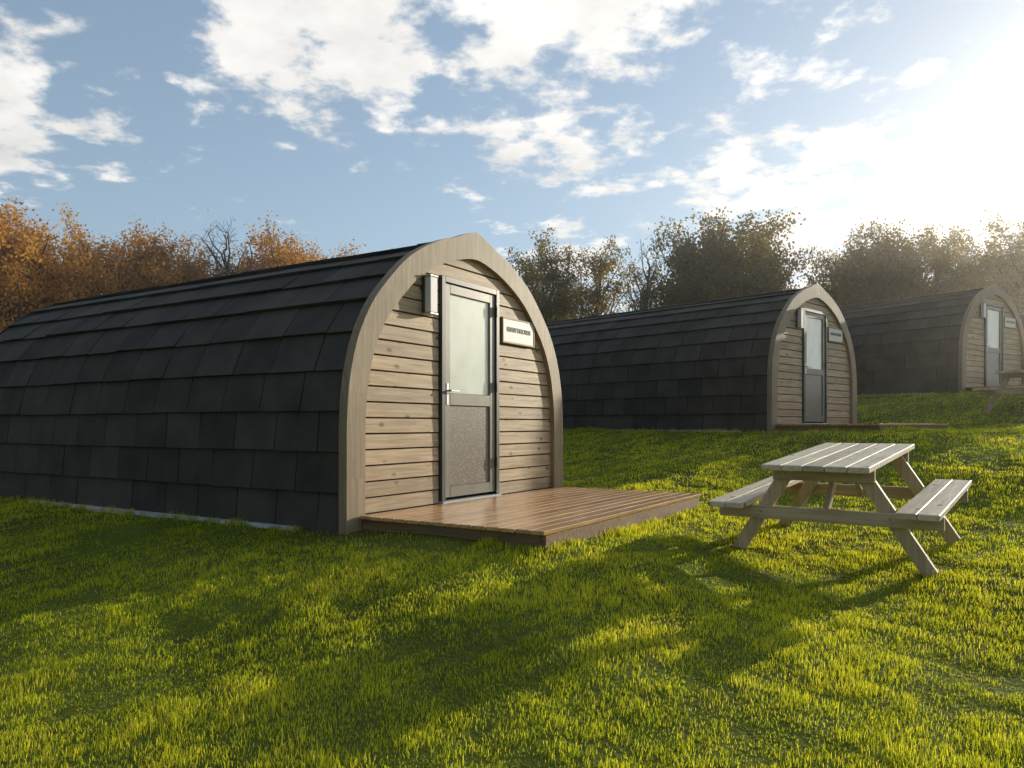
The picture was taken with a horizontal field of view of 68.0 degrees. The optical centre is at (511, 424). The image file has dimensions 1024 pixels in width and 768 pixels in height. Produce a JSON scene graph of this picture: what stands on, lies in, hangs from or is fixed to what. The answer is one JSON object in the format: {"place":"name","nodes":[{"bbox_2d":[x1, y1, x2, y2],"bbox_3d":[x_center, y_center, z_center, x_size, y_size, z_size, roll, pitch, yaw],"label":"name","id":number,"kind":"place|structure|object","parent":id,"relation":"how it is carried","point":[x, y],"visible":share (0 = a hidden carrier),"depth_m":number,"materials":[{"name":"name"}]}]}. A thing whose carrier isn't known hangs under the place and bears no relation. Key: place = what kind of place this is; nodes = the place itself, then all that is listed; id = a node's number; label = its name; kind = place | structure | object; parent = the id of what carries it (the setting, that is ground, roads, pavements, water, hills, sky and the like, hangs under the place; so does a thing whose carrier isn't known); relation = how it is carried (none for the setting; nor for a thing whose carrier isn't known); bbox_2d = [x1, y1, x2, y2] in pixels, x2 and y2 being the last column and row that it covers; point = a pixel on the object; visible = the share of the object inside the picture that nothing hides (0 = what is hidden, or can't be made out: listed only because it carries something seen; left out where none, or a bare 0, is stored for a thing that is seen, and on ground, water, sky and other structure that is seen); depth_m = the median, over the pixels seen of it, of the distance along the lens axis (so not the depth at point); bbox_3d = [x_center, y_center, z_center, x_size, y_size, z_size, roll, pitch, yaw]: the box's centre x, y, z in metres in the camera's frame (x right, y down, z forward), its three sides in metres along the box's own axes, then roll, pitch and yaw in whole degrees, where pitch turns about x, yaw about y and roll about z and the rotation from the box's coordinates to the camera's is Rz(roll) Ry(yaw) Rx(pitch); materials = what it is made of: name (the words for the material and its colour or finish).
{"place":"outdoors","nodes":[
{"label":"outdoors","id":0,"kind":"place"},
{"bbox_2d":[0,389,1023,767],"bbox_3d":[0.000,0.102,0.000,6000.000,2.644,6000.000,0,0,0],"label":"ground","id":1,"kind":"structure","parent":0,"point":[450,658],"depth_m":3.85,"materials":[{"name":"green plant"}]},
{"bbox_2d":[0,194,47,306],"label":"autumn tree","id":2,"kind":"object","parent":1,"relation":"on","point":[21,221],"visible":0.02,"depth_m":37.22,"materials":[{"name":"orange plant"}]},
{"bbox_2d":[0,197,114,331],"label":"autumn tree","id":3,"kind":"object","parent":1,"relation":"on","point":[21,282],"visible":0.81,"depth_m":35.49,"materials":[{"name":"orange plant"}]},
{"bbox_2d":[10,215,105,306],"bbox_3d":[-23.914,-5.607,39.835,6.507,10.974,8.196,0,0,24],"label":"autumn tree","id":4,"kind":"object","parent":1,"relation":"on","point":[71,259],"visible":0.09,"depth_m":39.51,"materials":[{"name":"orange plant"}]},
{"bbox_2d":[38,201,160,295],"bbox_3d":[-22.867,-6.022,41.895,8.070,11.473,7.114,0,0,41],"label":"autumn tree","id":5,"kind":"object","parent":1,"relation":"on","point":[76,226],"visible":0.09,"depth_m":40.56,"materials":[{"name":"orange plant"}]},
{"bbox_2d":[57,219,191,298],"bbox_3d":[-20.457,-5.561,39.973,7.755,10.476,6.880,0,0,40],"label":"autumn tree","id":6,"kind":"object","parent":1,"relation":"on","point":[125,276],"visible":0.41,"depth_m":39.22,"materials":[{"name":"orange plant"}]},
{"bbox_2d":[122,215,219,285],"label":"autumn tree","id":7,"kind":"object","parent":1,"relation":"on","point":[190,271],"visible":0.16,"depth_m":41.99,"materials":[{"name":"orange plant"}]},
{"bbox_2d":[170,237,235,277],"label":"autumn tree","id":8,"kind":"object","parent":1,"relation":"on","point":[206,258],"visible":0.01,"depth_m":44.52,"materials":[{"name":"orange plant"}]},
{"bbox_2d":[190,208,264,277],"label":"bare tree","id":9,"kind":"object","parent":1,"relation":"on","point":[226,270],"visible":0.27,"depth_m":42.62,"materials":[{"name":"brown plant"}]},
{"bbox_2d":[193,224,308,277],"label":"autumn tree","id":10,"kind":"object","parent":1,"relation":"on","point":[258,249],"visible":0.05,"depth_m":44.86,"materials":[{"name":"orange plant"}]},
{"bbox_2d":[232,210,327,272],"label":"autumn tree","id":11,"kind":"object","parent":1,"relation":"on","point":[288,261],"visible":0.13,"depth_m":42.86,"materials":[{"name":"orange plant"}]},
{"bbox_2d":[278,236,365,266],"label":"autumn tree","id":12,"kind":"object","parent":1,"relation":"on","point":[349,250],"visible":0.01,"depth_m":46.89,"materials":[{"name":"orange plant"}]},
{"bbox_2d":[0,232,700,551],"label":"camping pod","id":13,"kind":"object","parent":1,"relation":"on","point":[415,389],"visible":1,"depth_m":6.93,"materials":[{"name":"black"}]},
{"bbox_2d":[437,275,501,503],"bbox_3d":[-0.387,-0.315,7.229,0.102,2.070,0.970,0,0,32],"label":"door","id":14,"kind":"structure","parent":13,"relation":"in","point":[468,320],"depth_m":7.21,"materials":[{"name":"grey"}]},
{"bbox_2d":[504,244,563,313],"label":"oak tree","id":15,"kind":"object","parent":1,"relation":"on","point":[522,261],"visible":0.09,"depth_m":43.42,"materials":[{"name":"green plant"}]},
{"bbox_2d":[518,224,589,322],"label":"oak tree","id":16,"kind":"object","parent":1,"relation":"on","point":[551,311],"visible":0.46,"depth_m":41.34,"materials":[{"name":"green plant"}]},
{"bbox_2d":[552,235,641,319],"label":"oak tree","id":17,"kind":"object","parent":1,"relation":"on","point":[597,296],"visible":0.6,"depth_m":43.24,"materials":[{"name":"green plant"}]},
{"bbox_2d":[613,232,666,311],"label":"bare tree","id":18,"kind":"object","parent":1,"relation":"on","point":[641,303],"visible":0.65,"depth_m":41.80,"materials":[{"name":"brown plant"}]},
{"bbox_2d":[625,216,736,307],"bbox_3d":[9.773,-6.048,42.132,7.107,10.872,5.851,0,0,-31],"label":"oak tree","id":19,"kind":"object","parent":1,"relation":"on","point":[670,299],"visible":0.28,"depth_m":41.30,"materials":[{"name":"green plant"}]},
{"bbox_2d":[643,206,808,305],"bbox_3d":[12.328,-6.546,41.639,7.923,11.825,9.198,0,0,-40],"label":"oak tree","id":20,"kind":"object","parent":1,"relation":"on","point":[756,280],"visible":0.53,"depth_m":40.28,"materials":[{"name":"green plant"}]},
{"bbox_2d":[545,283,948,431],"bbox_3d":[3.838,-1.030,15.435,3.530,3.060,8.147,0,0,-44],"label":"camping pod","id":21,"kind":"object","parent":1,"relation":"on","point":[779,360],"visible":0.84,"depth_m":13.94,"materials":[{"name":"black"}]},
{"bbox_2d":[801,307,827,423],"bbox_3d":[5.479,-1.035,13.707,0.970,2.070,0.102,0,0,-44],"label":"door","id":22,"kind":"structure","parent":21,"relation":"in","point":[814,332],"depth_m":13.74,"materials":[{"name":"grey"}]},
{"bbox_2d":[730,221,837,297],"bbox_3d":[15.346,-6.394,45.019,7.576,11.589,6.237,0,0,-4],"label":"oak tree","id":23,"kind":"object","parent":1,"relation":"on","point":[797,259],"visible":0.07,"depth_m":43.59,"materials":[{"name":"green plant"}]},
{"bbox_2d":[790,239,868,298],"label":"oak tree","id":24,"kind":"object","parent":1,"relation":"on","point":[825,260],"visible":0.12,"depth_m":45.27,"materials":[{"name":"green plant"}]},
{"bbox_2d":[708,443,971,575],"bbox_3d":[2.693,0.630,6.140,1.588,0.801,1.760,0,4,37],"label":"picnic table","id":25,"kind":"object","parent":1,"relation":"on","point":[930,505],"visible":0.95,"depth_m":5.78,"materials":[{"name":"brown wood"}]},
{"bbox_2d":[790,217,919,307],"bbox_3d":[19.530,-6.213,44.109,8.116,11.174,6.682,0,0,22],"label":"oak tree","id":26,"kind":"object","parent":1,"relation":"on","point":[857,299],"visible":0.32,"depth_m":42.72,"materials":[{"name":"green plant"}]},
{"bbox_2d":[831,217,986,304],"bbox_3d":[22.841,-6.490,43.795,8.221,11.682,7.082,0,0,38],"label":"oak tree","id":27,"kind":"object","parent":1,"relation":"on","point":[912,285],"visible":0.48,"depth_m":42.49,"materials":[{"name":"green plant"}]},
{"bbox_2d":[839,284,1023,395],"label":"camping pod","id":28,"kind":"object","parent":1,"relation":"on","point":[958,341],"visible":0.57,"depth_m":18.45,"materials":[{"name":"black"}]},
{"bbox_2d":[983,302,1003,385],"bbox_3d":[11.673,-1.885,18.360,0.970,2.070,0.102,0,0,-35],"label":"door","id":29,"kind":"structure","parent":28,"relation":"in","point":[993,324],"depth_m":18.39,"materials":[{"name":"grey"}]},
{"bbox_2d":[896,225,983,290],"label":"oak tree","id":30,"kind":"object","parent":1,"relation":"on","point":[954,230],"visible":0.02,"depth_m":46.75,"materials":[{"name":"green plant"}]},
{"bbox_2d":[954,238,1007,288],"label":"oak tree","id":31,"kind":"object","parent":1,"relation":"on","point":[993,272],"visible":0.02,"depth_m":45.27,"materials":[{"name":"green plant"}]},
{"bbox_2d":[942,210,1023,313],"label":"oak tree","id":32,"kind":"object","parent":1,"relation":"on","point":[1011,276],"visible":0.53,"depth_m":41.90,"materials":[{"name":"green plant"}]},
{"bbox_2d":[972,370,1023,413],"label":"picnic table","id":33,"kind":"object","parent":1,"relation":"on","point":[997,392],"visible":0.96,"depth_m":14.31,"materials":[{"name":"brown wood"}]},
{"bbox_2d":[1019,314,1023,327],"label":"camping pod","id":34,"kind":"object","parent":1,"relation":"on","point":[1021,317],"visible":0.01,"depth_m":25.38,"materials":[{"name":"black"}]},
{"bbox_2d":[0,0,1023,317],"label":"sky","id":35,"kind":"structure","parent":0,"point":[381,125],"materials":[{"name":"blue"}]}
]}

